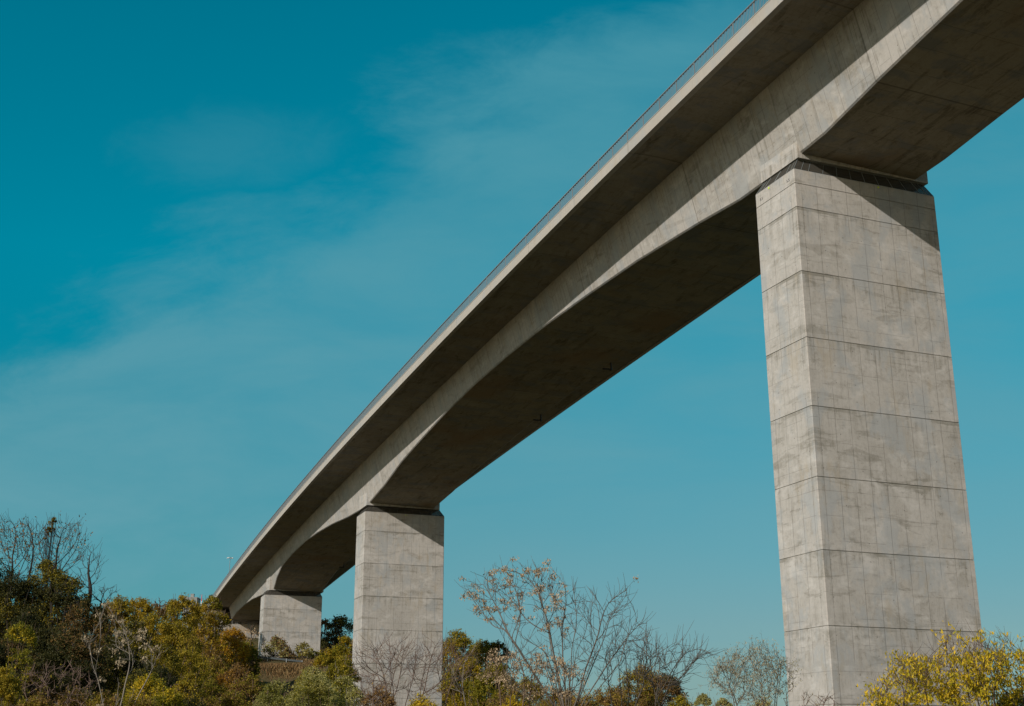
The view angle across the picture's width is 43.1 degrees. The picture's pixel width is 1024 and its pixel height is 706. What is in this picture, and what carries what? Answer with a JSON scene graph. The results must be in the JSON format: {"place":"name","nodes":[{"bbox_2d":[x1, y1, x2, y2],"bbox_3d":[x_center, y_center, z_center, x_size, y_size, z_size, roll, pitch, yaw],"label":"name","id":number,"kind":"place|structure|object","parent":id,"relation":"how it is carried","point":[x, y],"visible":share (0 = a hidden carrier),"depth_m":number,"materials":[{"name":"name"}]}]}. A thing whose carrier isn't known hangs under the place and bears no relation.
{"place":"outdoors","nodes":[
{"label":"outdoors","id":0,"kind":"place"},
{"bbox_2d":[49,638,470,705],"bbox_3d":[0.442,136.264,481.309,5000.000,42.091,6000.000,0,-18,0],"label":"ground","id":1,"kind":"structure","parent":0,"point":[256,642],"depth_m":210.79,"materials":[{"name":"green soil"}]},
{"bbox_2d":[0,557,19,646],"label":"tree","id":2,"kind":"object","parent":1,"relation":"on","point":[6,574],"visible":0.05,"depth_m":87.60,"materials":[{"name":"green plant"}]},
{"bbox_2d":[0,642,20,705],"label":"shrub","id":3,"kind":"object","parent":1,"relation":"on","point":[3,659],"visible":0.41,"depth_m":64.34,"materials":[{"name":"green plant"}]},
{"bbox_2d":[0,666,24,705],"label":"shrub","id":4,"kind":"object","parent":1,"relation":"on","point":[8,690],"visible":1,"depth_m":44.52,"materials":[{"name":"green plant"}]},
{"bbox_2d":[0,621,37,705],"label":"young tree","id":5,"kind":"object","parent":1,"relation":"on","point":[23,631],"visible":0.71,"depth_m":58.65,"materials":[{"name":"green plant"}]},
{"bbox_2d":[0,511,44,578],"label":"bare tree","id":6,"kind":"object","parent":1,"relation":"on","point":[14,544],"visible":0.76,"depth_m":90.14,"materials":[{"name":"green plant"}]},
{"bbox_2d":[0,571,55,683],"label":"tree","id":7,"kind":"object","parent":1,"relation":"on","point":[7,593],"visible":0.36,"depth_m":78.69,"materials":[{"name":"green plant"}]},
{"bbox_2d":[15,517,46,575],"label":"bare tree","id":8,"kind":"object","parent":1,"relation":"on","point":[31,568],"visible":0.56,"depth_m":92.19,"materials":[{"name":"brown plant"}]},
{"bbox_2d":[17,692,55,705],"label":"shrub","id":9,"kind":"object","parent":1,"relation":"on","point":[37,701],"visible":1,"depth_m":40.44,"materials":[{"name":"green plant"}]},
{"bbox_2d":[0,607,73,705],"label":"shrub","id":10,"kind":"object","parent":1,"relation":"on","point":[42,634],"visible":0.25,"depth_m":70.03,"materials":[{"name":"green plant"}]},
{"bbox_2d":[11,557,72,655],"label":"tree","id":11,"kind":"object","parent":1,"relation":"on","point":[45,566],"visible":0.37,"depth_m":80.90,"materials":[{"name":"green plant"}]},
{"bbox_2d":[35,516,56,690],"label":"tree","id":12,"kind":"object","parent":1,"relation":"on","point":[52,523],"visible":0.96,"depth_m":85.85,"materials":[{"name":"green plant"}]},
{"bbox_2d":[40,527,51,584],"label":"tree","id":13,"kind":"object","parent":1,"relation":"on","point":[47,533],"visible":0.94,"depth_m":85.47,"materials":[{"name":"brown plant"}]},
{"bbox_2d":[24,512,92,689],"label":"bare tree","id":14,"kind":"object","parent":1,"relation":"on","point":[63,543],"visible":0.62,"depth_m":86.13,"materials":[{"name":"brown plant"}]},
{"bbox_2d":[20,659,97,705],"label":"briar","id":15,"kind":"object","parent":1,"relation":"on","point":[58,678],"visible":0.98,"depth_m":41.73,"materials":[{"name":"brown plant"}]},
{"bbox_2d":[37,571,92,662],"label":"tree","id":16,"kind":"object","parent":1,"relation":"on","point":[65,586],"visible":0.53,"depth_m":78.50,"materials":[{"name":"green plant"}]},
{"bbox_2d":[22,623,112,705],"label":"shrub","id":17,"kind":"object","parent":1,"relation":"on","point":[70,650],"visible":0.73,"depth_m":67.85,"materials":[{"name":"green plant"}]},
{"bbox_2d":[50,685,89,705],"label":"shrub","id":18,"kind":"object","parent":1,"relation":"on","point":[81,699],"visible":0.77,"depth_m":42.39,"materials":[{"name":"green plant"}]},
{"bbox_2d":[53,597,112,691],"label":"shrub","id":19,"kind":"object","parent":1,"relation":"on","point":[82,613],"visible":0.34,"depth_m":76.37,"materials":[{"name":"green plant"}]},
{"bbox_2d":[70,537,104,636],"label":"bare tree","id":20,"kind":"object","parent":1,"relation":"on","point":[90,584],"visible":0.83,"depth_m":83.57,"materials":[{"name":"brown plant"}]},
{"bbox_2d":[88,584,118,661],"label":"bare tree","id":21,"kind":"object","parent":1,"relation":"on","point":[104,591],"visible":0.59,"depth_m":81.11,"materials":[{"name":"brown plant"}]},
{"bbox_2d":[83,689,124,705],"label":"shrub","id":22,"kind":"object","parent":1,"relation":"on","point":[111,701],"visible":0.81,"depth_m":41.47,"materials":[{"name":"green plant"}]},
{"bbox_2d":[88,605,121,671],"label":"tree","id":23,"kind":"object","parent":1,"relation":"on","point":[111,623],"visible":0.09,"depth_m":147.60,"materials":[{"name":"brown plant"}]},
{"bbox_2d":[93,594,137,645],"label":"tree","id":24,"kind":"object","parent":1,"relation":"on","point":[124,608],"visible":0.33,"depth_m":162.25,"materials":[{"name":"green plant"}]},
{"bbox_2d":[83,631,152,705],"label":"shrub","id":25,"kind":"object","parent":1,"relation":"on","point":[113,678],"visible":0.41,"depth_m":71.75,"materials":[{"name":"green plant"}]},
{"bbox_2d":[81,600,167,705],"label":"tree","id":26,"kind":"object","parent":1,"relation":"on","point":[123,632],"visible":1,"depth_m":39.09,"materials":[{"name":"brown plant"}]},
{"bbox_2d":[107,619,157,695],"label":"tree","id":27,"kind":"object","parent":1,"relation":"on","point":[135,626],"visible":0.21,"depth_m":122.29,"materials":[{"name":"green plant"}]},
{"bbox_2d":[123,596,156,637],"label":"tree","id":28,"kind":"object","parent":1,"relation":"on","point":[143,607],"visible":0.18,"depth_m":172.44,"materials":[{"name":"green plant"}]},
{"bbox_2d":[122,694,157,705],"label":"shrub","id":29,"kind":"object","parent":1,"relation":"on","point":[146,702],"visible":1,"depth_m":38.67,"materials":[{"name":"green plant"}]},
{"bbox_2d":[122,672,170,705],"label":"shrub","id":30,"kind":"object","parent":1,"relation":"on","point":[139,684],"visible":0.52,"depth_m":48.36,"materials":[{"name":"yellow plant"}]},
{"bbox_2d":[109,659,189,705],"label":"shrub","id":31,"kind":"object","parent":1,"relation":"on","point":[160,671],"visible":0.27,"depth_m":63.82,"materials":[{"name":"green plant"}]},
{"bbox_2d":[119,611,181,691],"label":"tree","id":32,"kind":"object","parent":1,"relation":"on","point":[152,619],"visible":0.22,"depth_m":146.91,"materials":[{"name":"green plant"}]},
{"bbox_2d":[145,603,166,634],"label":"tree","id":33,"kind":"object","parent":1,"relation":"on","point":[160,611],"visible":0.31,"depth_m":182.19,"materials":[{"name":"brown plant"}]},
{"bbox_2d":[137,639,187,692],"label":"tree","id":34,"kind":"object","parent":1,"relation":"on","point":[168,659],"visible":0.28,"depth_m":111.87,"materials":[{"name":"green plant"}]},
{"bbox_2d":[150,685,185,705],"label":"shrub","id":35,"kind":"object","parent":1,"relation":"on","point":[171,698],"visible":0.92,"depth_m":44.38,"materials":[{"name":"green plant"}]},
{"bbox_2d":[154,619,207,692],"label":"tree","id":36,"kind":"object","parent":1,"relation":"on","point":[181,631],"visible":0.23,"depth_m":146.37,"materials":[{"name":"green plant"}]},
{"bbox_2d":[160,592,208,667],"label":"tree","id":37,"kind":"object","parent":1,"relation":"on","point":[194,617],"visible":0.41,"depth_m":186.88,"materials":[{"name":"green plant"}]},
{"bbox_2d":[171,672,206,705],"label":"shrub","id":38,"kind":"object","parent":1,"relation":"on","point":[190,682],"visible":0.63,"depth_m":58.10,"materials":[{"name":"green plant"}]},
{"bbox_2d":[163,645,216,699],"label":"tree","id":39,"kind":"object","parent":1,"relation":"on","point":[191,660],"visible":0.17,"depth_m":116.59,"materials":[{"name":"green plant"}]},
{"bbox_2d":[182,594,200,625],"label":"building","id":40,"kind":"structure","parent":1,"relation":"on","point":[192,596],"depth_m":395.89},
{"bbox_2d":[181,693,210,705],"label":"shrub","id":41,"kind":"object","parent":1,"relation":"on","point":[191,701],"visible":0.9,"depth_m":48.14,"materials":[{"name":"green plant"}]},
{"bbox_2d":[188,603,220,656],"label":"tree","id":42,"kind":"object","parent":1,"relation":"on","point":[211,620],"visible":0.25,"depth_m":211.41,"materials":[{"name":"green plant"}]},
{"bbox_2d":[180,624,228,691],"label":"tree","id":43,"kind":"object","parent":1,"relation":"on","point":[206,637],"visible":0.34,"depth_m":156.80,"materials":[{"name":"green plant"}]},
{"bbox_2d":[190,654,232,698],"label":"shrub","id":44,"kind":"object","parent":1,"relation":"on","point":[216,662],"visible":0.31,"depth_m":126.24,"materials":[{"name":"green plant"}]},
{"bbox_2d":[201,594,222,634],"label":"tree","id":45,"kind":"object","parent":1,"relation":"on","point":[214,600],"visible":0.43,"depth_m":219.00,"materials":[{"name":"green plant"}]},
{"bbox_2d":[190,676,236,705],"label":"shrub","id":46,"kind":"object","parent":1,"relation":"on","point":[210,685],"visible":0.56,"depth_m":75.12,"materials":[{"name":"green plant"}]},
{"bbox_2d":[207,609,231,653],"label":"tree","id":47,"kind":"object","parent":1,"relation":"on","point":[222,618],"visible":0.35,"depth_m":213.98,"materials":[{"name":"green plant"}]},
{"bbox_2d":[205,640,236,692],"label":"shrub","id":48,"kind":"object","parent":1,"relation":"on","point":[230,653],"visible":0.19,"depth_m":185.43,"materials":[{"name":"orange plant"}]},
{"bbox_2d":[204,610,259,637],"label":"abutment","id":49,"kind":"object","parent":1,"relation":"on","point":[243,624],"visible":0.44,"depth_m":282.29,"materials":[{"name":"concrete"}]},
{"bbox_2d":[212,689,251,705],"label":"shrub","id":50,"kind":"object","parent":1,"relation":"on","point":[233,698],"visible":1,"depth_m":59.81,"materials":[{"name":"green plant"}]},
{"bbox_2d":[213,662,252,704],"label":"shrub","id":51,"kind":"object","parent":1,"relation":"on","point":[235,673],"visible":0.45,"depth_m":116.12,"materials":[{"name":"brown plant"}]},
{"bbox_2d":[219,626,251,676],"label":"orange tree","id":52,"kind":"object","parent":1,"relation":"on","point":[229,636],"visible":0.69,"depth_m":195.01,"materials":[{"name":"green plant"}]},
{"bbox_2d":[234,640,258,675],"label":"shrub","id":53,"kind":"object","parent":1,"relation":"on","point":[251,647],"visible":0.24,"depth_m":199.76,"materials":[{"name":"green plant"}]},
{"bbox_2d":[220,672,274,705],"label":"shrub","id":54,"kind":"object","parent":1,"relation":"on","point":[254,688],"visible":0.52,"depth_m":81.13,"materials":[{"name":"green plant"}]},
{"bbox_2d":[243,627,260,669],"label":"bare tree","id":55,"kind":"object","parent":1,"relation":"on","point":[251,633],"visible":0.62,"depth_m":200.08,"materials":[{"name":"brown plant"}]},
{"bbox_2d":[246,647,261,680],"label":"shrub","id":56,"kind":"object","parent":1,"relation":"on","point":[255,665],"visible":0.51,"depth_m":199.66,"materials":[{"name":"green plant"}]},
{"bbox_2d":[252,679,298,705],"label":"shrub","id":57,"kind":"object","parent":1,"relation":"on","point":[272,694],"visible":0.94,"depth_m":69.30,"materials":[{"name":"green plant"}]},
{"bbox_2d":[259,634,293,657],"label":"shrub","id":58,"kind":"object","parent":1,"relation":"on","point":[277,644],"visible":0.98,"depth_m":221.29,"materials":[{"name":"green plant"}]},
{"bbox_2d":[205,655,351,681],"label":"dry grass","id":59,"kind":"structure","parent":1,"relation":"on","point":[290,666],"depth_m":212.40,"materials":[{"name":"brown plant"}]},
{"bbox_2d":[256,656,302,661],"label":"guardrail","id":60,"kind":"object","parent":1,"relation":"on","point":[267,658],"visible":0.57,"depth_m":218.80,"materials":[{"name":"metal"}]},
{"bbox_2d":[278,650,296,657],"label":"shrub","id":61,"kind":"object","parent":1,"relation":"on","point":[288,655],"visible":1,"depth_m":220.71,"materials":[{"name":"green plant"}]},
{"bbox_2d":[295,641,314,657],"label":"shrub","id":62,"kind":"object","parent":1,"relation":"on","point":[305,652],"visible":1,"depth_m":222.14,"materials":[{"name":"green plant"}]},
{"bbox_2d":[286,665,334,705],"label":"shrub","id":63,"kind":"object","parent":1,"relation":"on","point":[311,668],"visible":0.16,"depth_m":89.17,"materials":[{"name":"green plant"}]},
{"bbox_2d":[280,669,352,705],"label":"shrub","id":64,"kind":"object","parent":1,"relation":"on","point":[308,686],"visible":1,"depth_m":63.69,"materials":[{"name":"green plant"}]},
{"bbox_2d":[311,647,338,705],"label":"shrub","id":65,"kind":"object","parent":1,"relation":"on","point":[325,656],"visible":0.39,"depth_m":189.83,"materials":[{"name":"green plant"}]},
{"bbox_2d":[320,618,330,650],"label":"tree","id":66,"kind":"object","parent":1,"relation":"on","point":[324,633],"visible":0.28,"depth_m":257.33,"materials":[{"name":"green plant"}]},
{"bbox_2d":[320,632,345,653],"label":"tree","id":67,"kind":"object","parent":1,"relation":"on","point":[324,642],"visible":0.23,"depth_m":243.99,"materials":[{"name":"green plant"}]},
{"bbox_2d":[325,614,352,651],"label":"tree","id":68,"kind":"object","parent":1,"relation":"on","point":[341,622],"visible":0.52,"depth_m":252.78,"materials":[{"name":"green plant"}]},
{"bbox_2d":[322,675,359,705],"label":"shrub","id":69,"kind":"object","parent":1,"relation":"on","point":[341,684],"visible":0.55,"depth_m":77.48,"materials":[{"name":"green plant"}]},
{"bbox_2d":[323,654,360,705],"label":"tree","id":70,"kind":"object","parent":1,"relation":"on","point":[343,663],"visible":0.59,"depth_m":145.25,"materials":[{"name":"green plant"}]},
{"bbox_2d":[331,635,352,693],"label":"tree","id":71,"kind":"object","parent":1,"relation":"on","point":[344,641],"visible":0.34,"depth_m":194.68,"materials":[{"name":"green plant"}]},
{"bbox_2d":[344,687,365,705],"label":"shrub","id":72,"kind":"object","parent":1,"relation":"on","point":[354,696],"visible":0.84,"depth_m":54.11,"materials":[{"name":"green plant"}]},
{"bbox_2d":[354,668,391,705],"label":"bare shrub","id":73,"kind":"object","parent":1,"relation":"on","point":[370,684],"visible":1,"depth_m":40.77,"materials":[{"name":"brown plant"}]},
{"bbox_2d":[357,685,397,705],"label":"shrub","id":74,"kind":"object","parent":1,"relation":"on","point":[387,701],"visible":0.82,"depth_m":42.48,"materials":[{"name":"brown plant"}]},
{"bbox_2d":[346,631,486,705],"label":"bare tree","id":75,"kind":"object","parent":1,"relation":"on","point":[415,658],"visible":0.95,"depth_m":45.73,"materials":[{"name":"brown plant"}]},
{"bbox_2d":[408,692,441,705],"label":"shrub","id":76,"kind":"object","parent":1,"relation":"on","point":[418,702],"visible":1,"depth_m":41.51,"materials":[{"name":"yellow plant"}]},
{"bbox_2d":[442,628,476,704],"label":"tree","id":77,"kind":"object","parent":1,"relation":"on","point":[457,635],"visible":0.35,"depth_m":185.00,"materials":[{"name":"green plant"}]},
{"bbox_2d":[435,654,484,705],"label":"tree","id":78,"kind":"object","parent":1,"relation":"on","point":[455,697],"visible":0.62,"depth_m":116.12,"materials":[{"name":"green plant"}]},
{"bbox_2d":[447,641,481,705],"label":"bare shrub","id":79,"kind":"object","parent":1,"relation":"on","point":[470,674],"visible":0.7,"depth_m":48.59,"materials":[{"name":"brown plant"}]},
{"bbox_2d":[463,639,499,705],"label":"tree","id":80,"kind":"object","parent":1,"relation":"on","point":[482,648],"visible":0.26,"depth_m":179.80,"materials":[{"name":"green plant"}]},
{"bbox_2d":[467,662,515,705],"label":"tree","id":81,"kind":"object","parent":1,"relation":"on","point":[490,694],"visible":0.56,"depth_m":106.29,"materials":[{"name":"green plant"}]},
{"bbox_2d":[484,639,509,704],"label":"tree","id":82,"kind":"object","parent":1,"relation":"on","point":[494,645],"visible":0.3,"depth_m":175.55,"materials":[{"name":"green plant"}]},
{"bbox_2d":[481,689,518,705],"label":"shrub","id":83,"kind":"object","parent":1,"relation":"on","point":[492,702],"visible":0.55,"depth_m":57.96,"materials":[{"name":"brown plant"}]},
{"bbox_2d":[501,695,524,705],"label":"shrub","id":84,"kind":"object","parent":1,"relation":"on","point":[514,701],"visible":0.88,"depth_m":44.43,"materials":[{"name":"yellow plant"}]},
{"bbox_2d":[502,675,546,705],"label":"tree","id":85,"kind":"object","parent":1,"relation":"on","point":[518,695],"visible":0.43,"depth_m":96.33,"materials":[{"name":"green plant"}]},
{"bbox_2d":[476,644,593,705],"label":"podded tree","id":86,"kind":"object","parent":1,"relation":"on","point":[538,671],"visible":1,"depth_m":38.75,"materials":[{"name":"brown plant"}]},
{"bbox_2d":[537,686,577,705],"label":"shrub","id":87,"kind":"object","parent":1,"relation":"on","point":[557,701],"visible":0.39,"depth_m":86.77,"materials":[{"name":"brown plant"}]},
{"bbox_2d":[458,556,659,705],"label":"podded tree","id":88,"kind":"object","parent":1,"relation":"on","point":[536,590],"visible":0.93,"depth_m":42.24,"materials":[{"name":"brown plant"}]},
{"bbox_2d":[564,692,601,705],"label":"shrub","id":89,"kind":"object","parent":1,"relation":"on","point":[590,703],"visible":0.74,"depth_m":53.90,"materials":[{"name":"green plant"}]},
{"bbox_2d":[193,0,1023,705],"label":"viaduct","id":90,"kind":"object","parent":1,"relation":"on","point":[791,152],"visible":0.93,"depth_m":77.41,"materials":[{"name":"concrete"}]},
{"bbox_2d":[592,684,635,705],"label":"shrub","id":91,"kind":"object","parent":1,"relation":"on","point":[605,700],"visible":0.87,"depth_m":62.75,"materials":[{"name":"brown plant"}]},
{"bbox_2d":[588,618,675,705],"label":"bare tree","id":92,"kind":"object","parent":1,"relation":"on","point":[640,661],"visible":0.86,"depth_m":44.67,"materials":[{"name":"brown plant"}]},
{"bbox_2d":[606,662,675,705],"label":"tree","id":93,"kind":"object","parent":1,"relation":"on","point":[643,696],"visible":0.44,"depth_m":72.26,"materials":[{"name":"brown plant"}]},
{"bbox_2d":[644,672,688,705],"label":"shrub","id":94,"kind":"object","parent":1,"relation":"on","point":[672,692],"visible":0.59,"depth_m":71.42,"materials":[{"name":"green plant"}]},
{"bbox_2d":[616,621,724,705],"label":"bare tree","id":95,"kind":"object","parent":1,"relation":"on","point":[679,662],"visible":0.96,"depth_m":44.71,"materials":[{"name":"brown plant"}]},
{"bbox_2d":[667,695,693,705],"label":"shrub","id":96,"kind":"object","parent":1,"relation":"on","point":[679,699],"visible":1,"depth_m":67.53,"materials":[{"name":"green plant"}]},
{"bbox_2d":[693,692,711,705],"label":"shrub","id":97,"kind":"object","parent":1,"relation":"on","point":[702,699],"visible":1,"depth_m":75.22,"materials":[{"name":"green plant"}]},
{"bbox_2d":[712,697,732,705],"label":"shrub","id":98,"kind":"object","parent":1,"relation":"on","point":[722,702],"visible":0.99,"depth_m":77.08,"materials":[{"name":"green plant"}]},
{"bbox_2d":[698,635,802,705],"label":"wispy tree","id":99,"kind":"object","parent":1,"relation":"on","point":[745,661],"visible":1,"depth_m":53.20,"materials":[{"name":"green plant"}]},
{"bbox_2d":[745,696,775,705],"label":"shrub","id":100,"kind":"object","parent":1,"relation":"on","point":[757,703],"visible":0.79,"depth_m":69.37,"materials":[{"name":"brown plant"}]},
{"bbox_2d":[799,691,839,705],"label":"bare shrub","id":101,"kind":"object","parent":1,"relation":"on","point":[825,700],"visible":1,"depth_m":36.71,"materials":[{"name":"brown plant"}]},
{"bbox_2d":[856,649,942,705],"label":"yellow tree","id":102,"kind":"object","parent":1,"relation":"on","point":[888,699],"visible":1,"depth_m":27.95,"materials":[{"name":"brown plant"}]},
{"bbox_2d":[885,619,1018,705],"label":"yellow tree","id":103,"kind":"object","parent":1,"relation":"on","point":[953,684],"visible":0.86,"depth_m":28.87,"materials":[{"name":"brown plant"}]},
{"bbox_2d":[961,627,1023,705],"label":"yellow tree","id":104,"kind":"object","parent":1,"relation":"on","point":[1019,679],"visible":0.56,"depth_m":29.95,"materials":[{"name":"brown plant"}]},
{"bbox_2d":[995,688,1023,705],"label":"shrub","id":105,"kind":"object","parent":1,"relation":"on","point":[1020,703],"visible":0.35,"depth_m":30.84,"materials":[{"name":"green plant"}]},
{"bbox_2d":[0,0,1023,705],"label":"sky","id":106,"kind":"structure","parent":0,"point":[227,227],"materials":[{"name":"blue"}]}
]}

